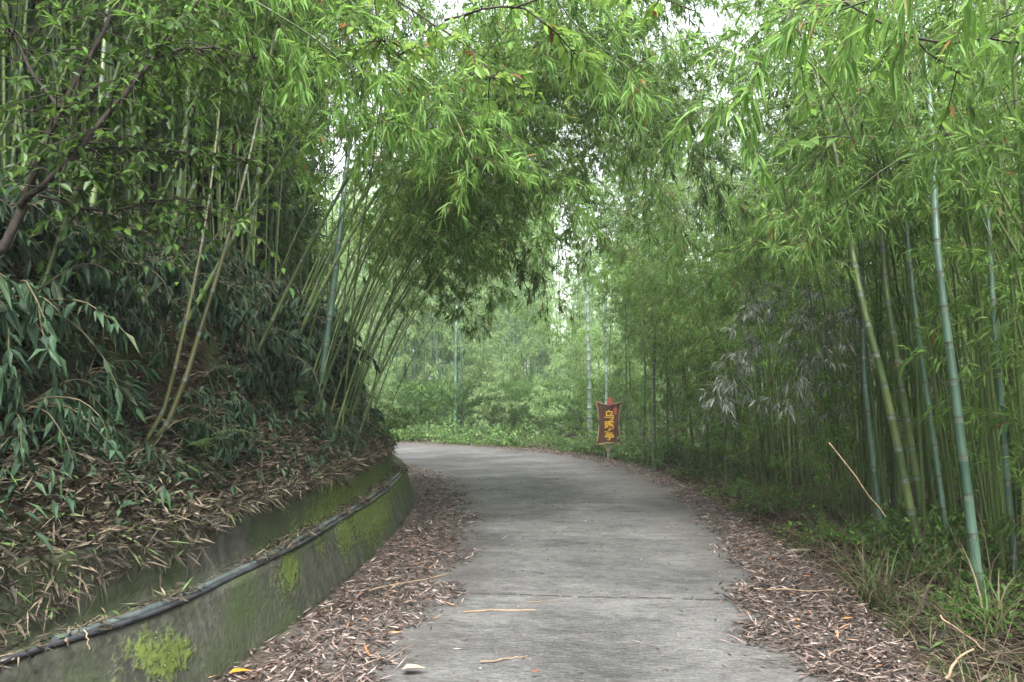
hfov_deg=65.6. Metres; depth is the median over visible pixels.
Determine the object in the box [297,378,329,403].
shrub
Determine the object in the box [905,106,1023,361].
bamboo
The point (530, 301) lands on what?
bamboo
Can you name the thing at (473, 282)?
bamboo
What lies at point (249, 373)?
shrub
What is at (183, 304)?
shrub
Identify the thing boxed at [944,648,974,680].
fallen stick
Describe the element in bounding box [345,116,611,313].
bamboo
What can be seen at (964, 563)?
shrub
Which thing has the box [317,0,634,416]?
bamboo
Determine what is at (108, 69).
bamboo thicket
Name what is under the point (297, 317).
shrub
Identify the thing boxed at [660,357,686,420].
bamboo
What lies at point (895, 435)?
bamboo
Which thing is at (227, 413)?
shrub
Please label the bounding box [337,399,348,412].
shrub
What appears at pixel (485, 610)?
fallen stick
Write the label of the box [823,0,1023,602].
bamboo
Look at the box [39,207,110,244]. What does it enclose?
shrub
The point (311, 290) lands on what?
shrub
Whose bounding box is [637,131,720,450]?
bamboo
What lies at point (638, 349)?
bamboo
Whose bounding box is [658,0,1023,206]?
bamboo
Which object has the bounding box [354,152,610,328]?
bamboo
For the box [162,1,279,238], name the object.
bamboo
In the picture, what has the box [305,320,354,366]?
shrub
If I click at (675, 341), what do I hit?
bamboo
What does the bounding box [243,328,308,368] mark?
shrub
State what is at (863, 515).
shrub
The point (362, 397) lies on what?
shrub
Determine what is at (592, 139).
bamboo
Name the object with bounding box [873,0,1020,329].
bamboo
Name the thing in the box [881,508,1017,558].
shrub
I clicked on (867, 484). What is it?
shrub
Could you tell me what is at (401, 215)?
bamboo
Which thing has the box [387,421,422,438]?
shrub
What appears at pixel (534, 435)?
shrub
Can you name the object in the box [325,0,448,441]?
bamboo
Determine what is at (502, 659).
fallen stick
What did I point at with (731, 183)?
bamboo
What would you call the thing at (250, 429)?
shrub
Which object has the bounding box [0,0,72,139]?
bamboo
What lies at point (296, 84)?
bamboo
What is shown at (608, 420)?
signboard
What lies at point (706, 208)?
bamboo
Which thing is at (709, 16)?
sky
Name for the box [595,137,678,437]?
bamboo
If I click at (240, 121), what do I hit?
bamboo
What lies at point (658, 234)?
bamboo
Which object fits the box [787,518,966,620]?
grass tuft
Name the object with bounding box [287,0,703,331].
bamboo
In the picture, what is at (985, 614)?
grass tuft
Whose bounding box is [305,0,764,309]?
bamboo
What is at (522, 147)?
bamboo
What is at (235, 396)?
shrub
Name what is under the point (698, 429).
bamboo
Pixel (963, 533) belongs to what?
shrub
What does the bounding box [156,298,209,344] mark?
shrub
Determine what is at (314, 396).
shrub
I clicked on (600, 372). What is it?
bamboo
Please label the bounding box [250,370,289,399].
shrub
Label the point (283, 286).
shrub
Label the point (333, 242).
bamboo
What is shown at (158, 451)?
shrub
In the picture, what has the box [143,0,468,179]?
bamboo
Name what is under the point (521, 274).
bamboo
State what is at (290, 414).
shrub
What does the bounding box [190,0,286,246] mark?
bamboo
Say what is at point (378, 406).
shrub
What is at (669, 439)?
shrub
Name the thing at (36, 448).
shrub
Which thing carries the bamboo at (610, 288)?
on the ground at (206, 361)
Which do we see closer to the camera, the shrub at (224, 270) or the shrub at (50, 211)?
the shrub at (50, 211)
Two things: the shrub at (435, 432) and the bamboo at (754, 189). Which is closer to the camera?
the bamboo at (754, 189)
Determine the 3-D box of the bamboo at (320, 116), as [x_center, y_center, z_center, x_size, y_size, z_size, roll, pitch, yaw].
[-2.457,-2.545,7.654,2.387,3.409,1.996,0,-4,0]
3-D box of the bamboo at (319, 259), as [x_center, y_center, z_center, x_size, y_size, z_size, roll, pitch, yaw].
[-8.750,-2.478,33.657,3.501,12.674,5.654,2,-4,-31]
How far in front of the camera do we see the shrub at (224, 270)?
7.66 m
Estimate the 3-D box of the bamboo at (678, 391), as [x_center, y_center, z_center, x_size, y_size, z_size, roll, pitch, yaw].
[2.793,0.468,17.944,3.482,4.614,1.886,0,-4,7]
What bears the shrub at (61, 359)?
on the ground at (206, 361)
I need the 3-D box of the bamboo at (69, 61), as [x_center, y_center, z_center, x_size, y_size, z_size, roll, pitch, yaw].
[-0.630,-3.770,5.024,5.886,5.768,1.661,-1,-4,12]
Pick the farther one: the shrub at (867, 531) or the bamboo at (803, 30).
the bamboo at (803, 30)
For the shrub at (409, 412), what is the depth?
12.81 m
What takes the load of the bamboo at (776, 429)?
on the ground at (206, 361)
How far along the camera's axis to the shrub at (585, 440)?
21.89 m
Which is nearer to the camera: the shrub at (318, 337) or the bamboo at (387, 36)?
the shrub at (318, 337)
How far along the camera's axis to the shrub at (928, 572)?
6.50 m
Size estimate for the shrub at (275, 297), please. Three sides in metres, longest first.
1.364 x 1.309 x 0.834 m
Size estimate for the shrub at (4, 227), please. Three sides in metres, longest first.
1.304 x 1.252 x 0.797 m
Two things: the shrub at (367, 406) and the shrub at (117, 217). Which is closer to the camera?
the shrub at (117, 217)
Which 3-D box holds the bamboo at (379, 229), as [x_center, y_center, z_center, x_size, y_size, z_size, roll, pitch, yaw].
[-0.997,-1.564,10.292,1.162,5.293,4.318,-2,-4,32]
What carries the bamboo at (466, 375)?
on the ground at (206, 361)
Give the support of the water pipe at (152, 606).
on the retaining wall
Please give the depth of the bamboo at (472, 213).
10.38 m
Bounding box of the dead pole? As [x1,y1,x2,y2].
[828,442,885,516]
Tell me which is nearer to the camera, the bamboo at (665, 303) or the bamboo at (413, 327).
the bamboo at (665, 303)
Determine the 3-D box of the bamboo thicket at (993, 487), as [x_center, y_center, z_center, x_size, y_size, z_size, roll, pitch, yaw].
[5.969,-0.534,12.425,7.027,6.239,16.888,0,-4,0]
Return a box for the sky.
[303,0,1020,378]
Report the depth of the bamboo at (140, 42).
11.39 m
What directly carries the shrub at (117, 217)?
on the ground at (206, 361)
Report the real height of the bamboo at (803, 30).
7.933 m
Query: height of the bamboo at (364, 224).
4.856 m
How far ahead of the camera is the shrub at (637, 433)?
20.83 m
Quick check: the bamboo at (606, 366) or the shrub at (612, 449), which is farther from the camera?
the bamboo at (606, 366)
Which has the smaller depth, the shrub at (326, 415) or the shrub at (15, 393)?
the shrub at (15, 393)
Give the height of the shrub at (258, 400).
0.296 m
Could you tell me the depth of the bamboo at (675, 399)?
16.24 m
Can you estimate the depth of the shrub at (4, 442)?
3.83 m
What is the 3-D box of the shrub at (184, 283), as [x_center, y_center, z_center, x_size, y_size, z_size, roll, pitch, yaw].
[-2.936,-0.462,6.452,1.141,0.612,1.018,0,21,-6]
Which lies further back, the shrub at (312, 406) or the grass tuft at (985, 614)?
the shrub at (312, 406)
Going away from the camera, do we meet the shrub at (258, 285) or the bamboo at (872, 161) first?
the shrub at (258, 285)
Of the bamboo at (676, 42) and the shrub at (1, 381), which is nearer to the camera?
the shrub at (1, 381)
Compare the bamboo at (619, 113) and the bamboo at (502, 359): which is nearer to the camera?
the bamboo at (619, 113)
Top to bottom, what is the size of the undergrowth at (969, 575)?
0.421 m
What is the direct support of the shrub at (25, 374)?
on the ground at (206, 361)
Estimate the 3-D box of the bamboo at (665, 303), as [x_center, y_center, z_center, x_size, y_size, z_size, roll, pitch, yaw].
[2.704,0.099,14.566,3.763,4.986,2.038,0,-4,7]
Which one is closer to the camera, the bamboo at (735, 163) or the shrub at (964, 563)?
the shrub at (964, 563)
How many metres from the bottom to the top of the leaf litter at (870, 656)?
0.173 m
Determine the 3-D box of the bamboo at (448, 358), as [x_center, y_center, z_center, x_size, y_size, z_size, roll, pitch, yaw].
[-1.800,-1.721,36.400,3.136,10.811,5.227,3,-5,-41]
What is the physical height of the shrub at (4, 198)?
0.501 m
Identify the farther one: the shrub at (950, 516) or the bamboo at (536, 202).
the bamboo at (536, 202)
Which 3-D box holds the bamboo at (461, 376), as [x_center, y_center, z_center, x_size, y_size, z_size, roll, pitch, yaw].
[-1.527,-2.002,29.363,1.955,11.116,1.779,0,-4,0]
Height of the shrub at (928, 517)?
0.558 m
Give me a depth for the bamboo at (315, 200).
9.59 m
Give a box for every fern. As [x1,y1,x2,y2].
[168,429,250,455]
[281,390,308,406]
[301,405,327,418]
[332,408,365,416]
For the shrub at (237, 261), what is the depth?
8.11 m
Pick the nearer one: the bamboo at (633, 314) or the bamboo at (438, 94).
the bamboo at (438, 94)
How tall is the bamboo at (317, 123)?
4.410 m
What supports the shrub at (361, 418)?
on the ground at (206, 361)
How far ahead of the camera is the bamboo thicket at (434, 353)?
29.92 m
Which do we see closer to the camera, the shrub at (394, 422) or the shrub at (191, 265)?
the shrub at (191, 265)
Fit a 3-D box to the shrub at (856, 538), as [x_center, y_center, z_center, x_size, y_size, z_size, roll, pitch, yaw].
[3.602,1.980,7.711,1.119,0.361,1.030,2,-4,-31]
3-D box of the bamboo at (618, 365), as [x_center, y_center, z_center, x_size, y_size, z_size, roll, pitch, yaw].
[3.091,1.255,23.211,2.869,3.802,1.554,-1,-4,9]
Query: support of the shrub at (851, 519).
on the ground at (206, 361)
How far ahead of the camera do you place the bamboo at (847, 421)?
12.88 m
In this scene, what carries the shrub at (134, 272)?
on the ground at (206, 361)
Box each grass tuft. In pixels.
[739,482,791,514]
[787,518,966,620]
[891,541,1023,641]
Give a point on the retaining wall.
(223, 627)
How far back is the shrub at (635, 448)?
18.53 m
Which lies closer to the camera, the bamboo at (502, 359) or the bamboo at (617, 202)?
the bamboo at (617, 202)
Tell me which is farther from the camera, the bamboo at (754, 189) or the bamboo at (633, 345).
the bamboo at (633, 345)
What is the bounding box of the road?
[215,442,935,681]
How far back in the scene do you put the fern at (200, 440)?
5.15 m
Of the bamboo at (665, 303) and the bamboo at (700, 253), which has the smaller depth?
the bamboo at (665, 303)
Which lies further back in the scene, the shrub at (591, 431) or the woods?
the woods
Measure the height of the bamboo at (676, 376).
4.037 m
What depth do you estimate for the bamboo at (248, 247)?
9.63 m
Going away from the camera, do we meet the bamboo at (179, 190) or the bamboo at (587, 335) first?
the bamboo at (179, 190)
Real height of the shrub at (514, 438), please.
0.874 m
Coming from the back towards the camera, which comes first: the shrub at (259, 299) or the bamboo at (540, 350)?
the bamboo at (540, 350)
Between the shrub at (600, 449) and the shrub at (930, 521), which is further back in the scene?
the shrub at (600, 449)
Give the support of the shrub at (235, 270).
on the ground at (206, 361)
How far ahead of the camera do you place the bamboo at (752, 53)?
12.67 m
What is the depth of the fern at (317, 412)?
8.35 m
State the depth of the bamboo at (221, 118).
5.74 m
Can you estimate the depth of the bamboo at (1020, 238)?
9.32 m
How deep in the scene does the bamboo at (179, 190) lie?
7.58 m
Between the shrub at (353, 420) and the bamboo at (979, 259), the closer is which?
the bamboo at (979, 259)
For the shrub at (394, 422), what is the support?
on the ground at (206, 361)
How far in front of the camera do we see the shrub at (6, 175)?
5.52 m
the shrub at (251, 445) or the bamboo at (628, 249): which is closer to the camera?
the shrub at (251, 445)
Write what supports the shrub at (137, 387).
on the ground at (206, 361)
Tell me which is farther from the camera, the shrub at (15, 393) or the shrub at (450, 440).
the shrub at (450, 440)
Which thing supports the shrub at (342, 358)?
on the ground at (206, 361)
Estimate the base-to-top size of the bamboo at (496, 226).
5.253 m
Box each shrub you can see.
[0,169,69,216]
[0,192,16,206]
[0,192,38,252]
[0,203,29,258]
[0,218,69,273]
[0,263,139,427]
[0,273,59,394]
[0,302,67,379]
[0,340,10,404]
[0,373,26,423]
[0,379,127,479]
[0,429,90,485]
[0,463,57,492]
[1,176,35,208]
[1,190,102,300]
[1,384,18,435]
[3,199,106,274]
[8,364,76,403]
[13,419,101,460]
[14,172,88,222]
[25,222,139,323]
[26,404,115,473]
[27,239,113,303]
[28,417,134,453]
[34,201,71,222]
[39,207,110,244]
[51,387,95,445]
[61,259,84,290]
[63,360,162,448]
[67,257,153,298]
[68,274,147,355]
[73,240,178,334]
[73,407,122,454]
[74,210,144,257]
[76,204,147,250]
[77,220,175,278]
[78,349,146,431]
[79,276,166,380]
[81,309,158,360]
[91,282,180,327]
[98,265,169,340]
[103,395,126,426]
[107,211,133,237]
[109,426,136,449]
[127,285,175,335]
[128,222,157,245]
[140,442,174,472]
[142,252,215,324]
[150,415,232,470]
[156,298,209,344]
[156,404,198,419]
[159,459,222,487]
[162,230,228,300]
[162,245,260,291]
[163,414,220,451]
[175,431,217,457]
[176,272,264,355]
[177,237,224,260]
[179,236,257,283]
[179,266,244,310]
[179,380,219,422]
[184,254,228,276]
[191,423,246,467]
[195,383,258,432]
[198,236,239,279]
[203,244,250,269]
[203,355,244,391]
[204,277,267,327]
[207,400,261,435]
[210,430,259,466]
[211,267,260,296]
[220,267,297,332]
[224,269,293,324]
[226,334,272,390]
[227,426,255,456]
[230,269,267,280]
[230,273,286,296]
[230,363,267,397]
[231,281,268,318]
[231,296,303,351]
[232,302,262,323]
[234,281,307,335]
[234,324,279,366]
[243,317,325,413]
[243,320,289,370]
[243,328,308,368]
[244,332,299,372]
[245,425,265,449]
[246,262,260,279]
[249,396,274,418]
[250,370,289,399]
[252,331,288,369]
[253,286,308,326]
[257,272,282,283]
[262,321,319,379]
[271,377,306,407]
[272,282,314,314]
[277,302,309,334]
[278,408,326,436]
[281,272,306,308]
[282,399,303,410]
[291,321,321,369]
[297,296,343,349]
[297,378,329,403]
[300,302,356,337]
[301,289,326,317]
[301,322,312,339]
[304,404,317,427]
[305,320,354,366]
[308,394,331,411]
[309,315,340,334]
[311,344,380,393]
[314,427,342,445]
[316,410,335,426]
[321,323,362,343]
[322,306,358,352]
[324,407,363,446]
[327,425,367,446]
[329,376,354,399]
[331,343,361,380]
[335,417,352,441]
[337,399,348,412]
[348,389,376,408]
[349,372,367,396]
[353,414,365,427]
[360,397,378,410]
[363,408,382,419]
[371,404,438,430]
[371,409,385,429]
[377,402,398,423]
[377,408,435,442]
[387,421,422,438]
[390,415,435,441]
[391,424,439,439]
[416,414,486,440]
[423,421,448,438]
[431,420,480,444]
[440,427,497,444]
[440,431,470,443]
[472,423,533,446]
[487,415,536,438]
[488,423,538,446]
[531,421,575,445]
[531,433,567,439]
[554,430,597,452]
[556,437,582,444]
[565,438,594,449]
[572,430,636,439]
[573,426,640,453]
[584,419,660,447]
[590,437,669,457]
[612,424,690,458]
[614,427,700,466]
[627,426,702,464]
[632,421,704,450]
[673,438,776,464]
[702,465,776,501]
[803,504,876,545]
[818,520,936,553]
[832,503,876,534]
[841,507,927,523]
[843,502,985,561]
[854,516,948,559]
[855,481,941,532]
[864,498,1022,560]
[867,533,987,583]
[869,498,1003,536]
[869,505,993,557]
[875,506,977,538]
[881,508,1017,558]
[889,513,1023,581]
[931,527,1023,564]
[988,550,1023,575]
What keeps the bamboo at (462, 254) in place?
on the ground at (206, 361)
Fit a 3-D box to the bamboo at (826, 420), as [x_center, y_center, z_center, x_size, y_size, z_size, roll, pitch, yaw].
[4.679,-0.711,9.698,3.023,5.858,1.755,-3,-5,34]
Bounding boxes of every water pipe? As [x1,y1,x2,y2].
[0,466,404,664]
[51,466,402,641]
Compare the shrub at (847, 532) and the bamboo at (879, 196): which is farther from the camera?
the shrub at (847, 532)
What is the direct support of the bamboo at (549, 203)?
on the ground at (206, 361)
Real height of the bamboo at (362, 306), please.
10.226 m
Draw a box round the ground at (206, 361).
[0,205,1023,681]
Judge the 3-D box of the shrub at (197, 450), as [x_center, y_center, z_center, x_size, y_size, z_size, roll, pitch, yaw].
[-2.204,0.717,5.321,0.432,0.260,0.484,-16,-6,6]
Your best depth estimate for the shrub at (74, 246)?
4.87 m
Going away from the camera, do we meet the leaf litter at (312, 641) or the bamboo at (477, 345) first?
the leaf litter at (312, 641)
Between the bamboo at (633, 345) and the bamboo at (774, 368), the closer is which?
the bamboo at (774, 368)
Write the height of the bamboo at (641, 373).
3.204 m
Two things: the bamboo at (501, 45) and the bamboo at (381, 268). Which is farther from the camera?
the bamboo at (381, 268)
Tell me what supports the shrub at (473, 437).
on the ground at (206, 361)
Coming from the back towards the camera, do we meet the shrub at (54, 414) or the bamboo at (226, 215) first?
the bamboo at (226, 215)
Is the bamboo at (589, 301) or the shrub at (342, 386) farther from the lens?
the bamboo at (589, 301)
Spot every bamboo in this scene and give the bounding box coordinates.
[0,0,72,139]
[5,4,24,91]
[9,0,28,180]
[16,0,168,208]
[26,0,446,332]
[27,0,96,179]
[30,0,114,144]
[53,0,195,180]
[55,0,458,215]
[69,0,195,217]
[142,0,326,442]
[143,0,360,453]
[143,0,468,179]
[144,0,388,225]
[156,0,291,239]
[162,0,709,253]
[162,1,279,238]
[175,0,541,340]
[177,11,253,236]
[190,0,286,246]
[195,4,299,234]
[208,3,266,235]
[214,18,462,162]
[220,0,308,261]
[233,0,437,246]
[236,0,474,249]
[244,0,342,281]
[256,38,605,352]
[277,8,614,280]
[285,0,437,394]
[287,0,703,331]
[291,1,704,352]
[292,188,341,311]
[293,0,624,335]
[296,143,397,407]
[303,0,730,296]
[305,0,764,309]
[305,1,429,413]
[305,155,515,353]
[306,9,654,392]
[307,0,753,321]
[308,0,647,339]
[308,0,719,401]
[313,76,516,413]
[315,0,837,414]
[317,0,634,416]
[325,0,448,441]
[331,74,705,409]
[332,0,661,441]
[334,0,613,382]
[335,69,627,300]
[336,22,730,388]
[336,110,573,288]
[337,187,563,394]
[342,136,491,260]
[343,0,692,369]
[344,25,688,338]
[344,28,779,413]
[344,42,692,375]
[344,179,520,318]
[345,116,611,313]
[347,0,735,420]
[347,253,384,362]
[348,324,367,360]
[349,29,788,420]
[349,231,498,420]
[350,50,754,403]
[352,60,814,454]
[353,53,665,343]
[353,144,650,406]
[354,91,613,324]
[354,121,451,409]
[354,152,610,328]
[357,168,622,388]
[357,343,391,418]
[358,193,583,403]
[362,116,686,416]
[365,135,661,420]
[365,365,412,432]
[366,135,451,432]
[366,252,411,392]
[367,155,437,379]
[369,159,641,350]
[369,354,411,409]
[370,225,560,351]
[375,122,664,408]
[382,185,678,433]
[428,217,502,378]
[428,248,458,376]
[428,354,470,424]
[442,182,550,420]
[446,212,474,428]
[447,207,531,433]
[448,278,502,382]
[452,203,479,432]
[459,367,494,423]
[471,334,541,434]
[486,336,532,376]
[491,195,561,381]
[507,297,598,434]
[514,321,577,420]
[519,322,609,438]
[531,309,614,439]
[538,339,565,376]
[548,103,715,448]
[550,155,659,439]
[550,220,598,374]
[555,208,761,467]
[557,191,609,436]
[557,242,602,372]
[558,257,709,445]
[563,148,660,428]
[563,229,627,373]
[566,322,659,425]
[566,336,598,416]
[568,318,665,433]
[570,232,634,375]
[572,168,646,444]
[573,257,696,439]
[574,229,624,403]
[575,249,741,460]
[587,190,653,459]
[590,326,678,432]
[591,168,693,423]
[594,169,700,440]
[594,182,707,450]
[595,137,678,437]
[597,326,645,430]
[598,20,710,449]
[598,109,678,466]
[613,356,668,431]
[615,74,699,469]
[619,98,735,470]
[621,246,768,468]
[621,342,674,427]
[622,169,710,460]
[622,210,711,413]
[622,261,748,456]
[624,328,694,460]
[626,142,805,484]
[628,252,764,459]
[629,5,761,486]
[633,235,745,430]
[634,59,759,477]
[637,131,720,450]
[638,291,756,458]
[639,262,761,466]
[639,295,715,451]
[640,53,789,418]
[657,303,799,481]
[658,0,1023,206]
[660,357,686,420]
[662,103,786,425]
[663,258,897,527]
[668,157,772,385]
[668,233,714,299]
[670,160,845,498]
[675,156,781,420]
[679,262,739,439]
[680,110,783,433]
[683,84,806,453]
[692,91,783,457]
[692,272,809,435]
[694,247,815,473]
[698,13,857,409]
[698,248,885,524]
[698,287,764,482]
[703,92,844,397]
[704,49,913,513]
[715,0,1023,399]
[719,0,854,468]
[719,317,861,472]
[720,121,832,377]
[724,0,855,456]
[729,111,858,412]
[730,225,929,512]
[732,0,937,567]
[733,20,1018,486]
[738,103,790,331]
[740,126,845,372]
[743,1,1023,290]
[746,2,965,430]
[747,0,871,463]
[749,256,952,427]
[753,0,1023,213]
[761,0,932,397]
[762,23,841,473]
[763,0,946,534]
[764,0,1023,502]
[771,0,919,534]
[771,197,978,521]
[773,54,1023,509]
[776,183,886,460]
[804,2,938,498]
[809,154,1023,484]
[813,0,966,564]
[816,72,952,356]
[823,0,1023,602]
[843,11,1023,522]
[846,282,972,487]
[862,0,1023,583]
[868,141,973,476]
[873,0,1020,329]
[883,0,1005,341]
[886,50,958,455]
[890,0,1023,250]
[899,0,1023,330]
[902,16,1023,319]
[902,104,1023,459]
[905,0,1023,420]
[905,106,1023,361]
[934,227,1020,319]
[940,81,1023,540]
[975,233,1023,463]
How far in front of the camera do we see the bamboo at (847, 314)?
8.42 m
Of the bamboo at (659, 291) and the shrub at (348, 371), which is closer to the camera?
the shrub at (348, 371)
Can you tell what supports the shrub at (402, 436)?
on the ground at (206, 361)
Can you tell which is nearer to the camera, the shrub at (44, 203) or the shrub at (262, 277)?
the shrub at (44, 203)
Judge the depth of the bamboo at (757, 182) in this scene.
21.14 m
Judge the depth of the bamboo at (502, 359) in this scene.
36.95 m
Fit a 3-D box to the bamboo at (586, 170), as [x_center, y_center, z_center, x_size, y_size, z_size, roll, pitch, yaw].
[0.759,-1.353,9.659,5.466,4.933,1.930,0,-4,-1]
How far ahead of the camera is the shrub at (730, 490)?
12.11 m
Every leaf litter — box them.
[0,177,399,569]
[0,435,398,633]
[0,465,408,671]
[209,464,484,681]
[355,449,837,681]
[397,441,959,681]
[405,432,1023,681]
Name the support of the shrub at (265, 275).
on the ground at (206, 361)
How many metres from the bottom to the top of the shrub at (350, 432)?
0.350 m
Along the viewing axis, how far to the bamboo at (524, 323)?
34.11 m
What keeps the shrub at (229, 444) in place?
on the ground at (206, 361)
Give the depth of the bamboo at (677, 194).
12.53 m
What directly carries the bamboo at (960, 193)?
on the ground at (206, 361)
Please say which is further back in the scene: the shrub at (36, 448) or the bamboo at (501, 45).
the bamboo at (501, 45)
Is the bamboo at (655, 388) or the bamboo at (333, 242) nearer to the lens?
the bamboo at (333, 242)
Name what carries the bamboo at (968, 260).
on the ground at (206, 361)
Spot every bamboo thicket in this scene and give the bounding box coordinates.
[0,0,270,272]
[0,0,362,305]
[283,170,562,427]
[322,234,610,434]
[363,372,659,438]
[602,0,1023,482]
[632,0,1023,576]
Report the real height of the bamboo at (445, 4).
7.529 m
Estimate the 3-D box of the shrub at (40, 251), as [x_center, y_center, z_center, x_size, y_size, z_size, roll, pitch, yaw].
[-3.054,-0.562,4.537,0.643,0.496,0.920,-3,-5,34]
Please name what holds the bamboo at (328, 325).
on the ground at (206, 361)
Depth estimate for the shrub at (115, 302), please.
4.99 m
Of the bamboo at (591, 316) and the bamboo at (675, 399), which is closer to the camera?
the bamboo at (675, 399)
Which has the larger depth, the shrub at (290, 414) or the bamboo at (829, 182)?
the shrub at (290, 414)
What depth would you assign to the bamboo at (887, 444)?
9.30 m
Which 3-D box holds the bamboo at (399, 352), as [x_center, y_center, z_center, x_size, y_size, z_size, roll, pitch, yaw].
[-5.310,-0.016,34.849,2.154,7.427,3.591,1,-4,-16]
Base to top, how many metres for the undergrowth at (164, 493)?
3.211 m
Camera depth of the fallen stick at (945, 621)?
4.50 m
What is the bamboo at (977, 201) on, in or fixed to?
on the ground at (206, 361)
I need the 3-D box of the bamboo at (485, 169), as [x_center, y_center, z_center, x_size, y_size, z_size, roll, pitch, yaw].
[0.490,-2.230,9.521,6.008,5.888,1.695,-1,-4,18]
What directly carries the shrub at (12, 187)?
on the ground at (206, 361)
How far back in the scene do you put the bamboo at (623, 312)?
33.01 m
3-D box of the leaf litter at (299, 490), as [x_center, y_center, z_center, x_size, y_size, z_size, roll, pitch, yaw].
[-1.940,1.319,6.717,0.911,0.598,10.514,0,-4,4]
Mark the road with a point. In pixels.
(614, 620)
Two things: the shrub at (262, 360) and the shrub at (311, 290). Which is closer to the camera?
the shrub at (262, 360)
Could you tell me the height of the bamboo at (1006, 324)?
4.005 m
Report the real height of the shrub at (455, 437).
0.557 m
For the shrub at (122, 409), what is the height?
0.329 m
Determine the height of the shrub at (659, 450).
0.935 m
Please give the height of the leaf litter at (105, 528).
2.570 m
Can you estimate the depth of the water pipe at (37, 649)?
3.94 m
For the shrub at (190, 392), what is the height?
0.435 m
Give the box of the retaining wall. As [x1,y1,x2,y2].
[0,454,413,681]
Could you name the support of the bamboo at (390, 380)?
on the ground at (206, 361)
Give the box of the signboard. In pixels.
[596,397,621,457]
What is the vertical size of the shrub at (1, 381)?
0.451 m
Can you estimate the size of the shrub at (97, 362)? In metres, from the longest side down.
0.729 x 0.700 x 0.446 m
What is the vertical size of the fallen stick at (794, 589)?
0.036 m
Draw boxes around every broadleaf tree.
[0,0,344,313]
[326,0,695,132]
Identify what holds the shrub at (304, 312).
on the ground at (206, 361)
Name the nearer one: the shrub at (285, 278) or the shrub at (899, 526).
the shrub at (899, 526)
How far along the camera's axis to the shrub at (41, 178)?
6.25 m
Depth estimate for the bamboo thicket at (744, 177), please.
21.91 m
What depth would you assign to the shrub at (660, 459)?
17.38 m
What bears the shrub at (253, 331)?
on the ground at (206, 361)
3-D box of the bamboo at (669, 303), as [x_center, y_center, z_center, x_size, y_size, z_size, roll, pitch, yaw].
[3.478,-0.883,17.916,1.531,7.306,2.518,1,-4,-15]
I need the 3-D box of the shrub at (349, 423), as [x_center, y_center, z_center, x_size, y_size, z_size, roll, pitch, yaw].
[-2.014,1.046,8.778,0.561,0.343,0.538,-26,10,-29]
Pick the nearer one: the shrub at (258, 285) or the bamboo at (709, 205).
the shrub at (258, 285)
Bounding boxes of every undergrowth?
[0,225,386,552]
[394,433,1023,638]
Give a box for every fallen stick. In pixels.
[83,629,89,652]
[369,572,451,590]
[462,609,535,612]
[480,656,527,661]
[753,588,835,591]
[939,615,984,650]
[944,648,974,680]
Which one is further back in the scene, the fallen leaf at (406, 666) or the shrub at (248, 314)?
the shrub at (248, 314)
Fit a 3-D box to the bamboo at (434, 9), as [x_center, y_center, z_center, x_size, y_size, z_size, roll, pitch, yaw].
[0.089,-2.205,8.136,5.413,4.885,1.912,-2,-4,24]
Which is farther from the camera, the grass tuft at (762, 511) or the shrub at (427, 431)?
the shrub at (427, 431)
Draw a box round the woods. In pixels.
[337,231,1005,396]
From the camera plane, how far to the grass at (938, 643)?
5.92 m
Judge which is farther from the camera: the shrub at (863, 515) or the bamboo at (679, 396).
the bamboo at (679, 396)
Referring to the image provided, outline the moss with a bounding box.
[121,451,412,680]
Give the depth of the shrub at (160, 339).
5.35 m
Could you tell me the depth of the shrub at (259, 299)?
8.04 m
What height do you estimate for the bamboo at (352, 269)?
5.782 m
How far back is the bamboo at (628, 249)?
17.99 m
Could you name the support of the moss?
on the retaining wall
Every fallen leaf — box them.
[229,668,249,672]
[403,664,424,668]
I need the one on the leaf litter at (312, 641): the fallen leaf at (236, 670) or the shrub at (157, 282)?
the fallen leaf at (236, 670)
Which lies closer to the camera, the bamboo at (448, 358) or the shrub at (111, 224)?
the shrub at (111, 224)
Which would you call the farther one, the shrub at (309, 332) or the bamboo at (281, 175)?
the bamboo at (281, 175)
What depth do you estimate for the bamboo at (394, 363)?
31.00 m
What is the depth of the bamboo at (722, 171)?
19.67 m
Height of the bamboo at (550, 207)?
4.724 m
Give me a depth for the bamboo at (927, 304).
8.30 m
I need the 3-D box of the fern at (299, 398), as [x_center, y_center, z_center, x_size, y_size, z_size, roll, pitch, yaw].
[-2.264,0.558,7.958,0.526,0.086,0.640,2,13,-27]
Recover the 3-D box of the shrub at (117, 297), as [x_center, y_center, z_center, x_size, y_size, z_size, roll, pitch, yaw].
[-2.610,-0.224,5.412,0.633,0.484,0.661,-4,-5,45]
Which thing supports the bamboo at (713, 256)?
on the ground at (206, 361)
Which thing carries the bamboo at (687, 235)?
on the ground at (206, 361)
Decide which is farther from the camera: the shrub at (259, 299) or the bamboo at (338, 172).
the bamboo at (338, 172)
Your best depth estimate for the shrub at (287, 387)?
7.74 m
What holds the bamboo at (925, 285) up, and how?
on the ground at (206, 361)
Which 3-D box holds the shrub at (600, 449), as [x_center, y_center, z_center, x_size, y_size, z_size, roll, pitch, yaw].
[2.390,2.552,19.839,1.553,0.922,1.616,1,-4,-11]
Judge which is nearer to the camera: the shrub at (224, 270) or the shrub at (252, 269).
the shrub at (224, 270)
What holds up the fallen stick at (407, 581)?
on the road
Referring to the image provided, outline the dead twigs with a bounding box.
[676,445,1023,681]
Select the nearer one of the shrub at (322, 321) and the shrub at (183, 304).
the shrub at (183, 304)

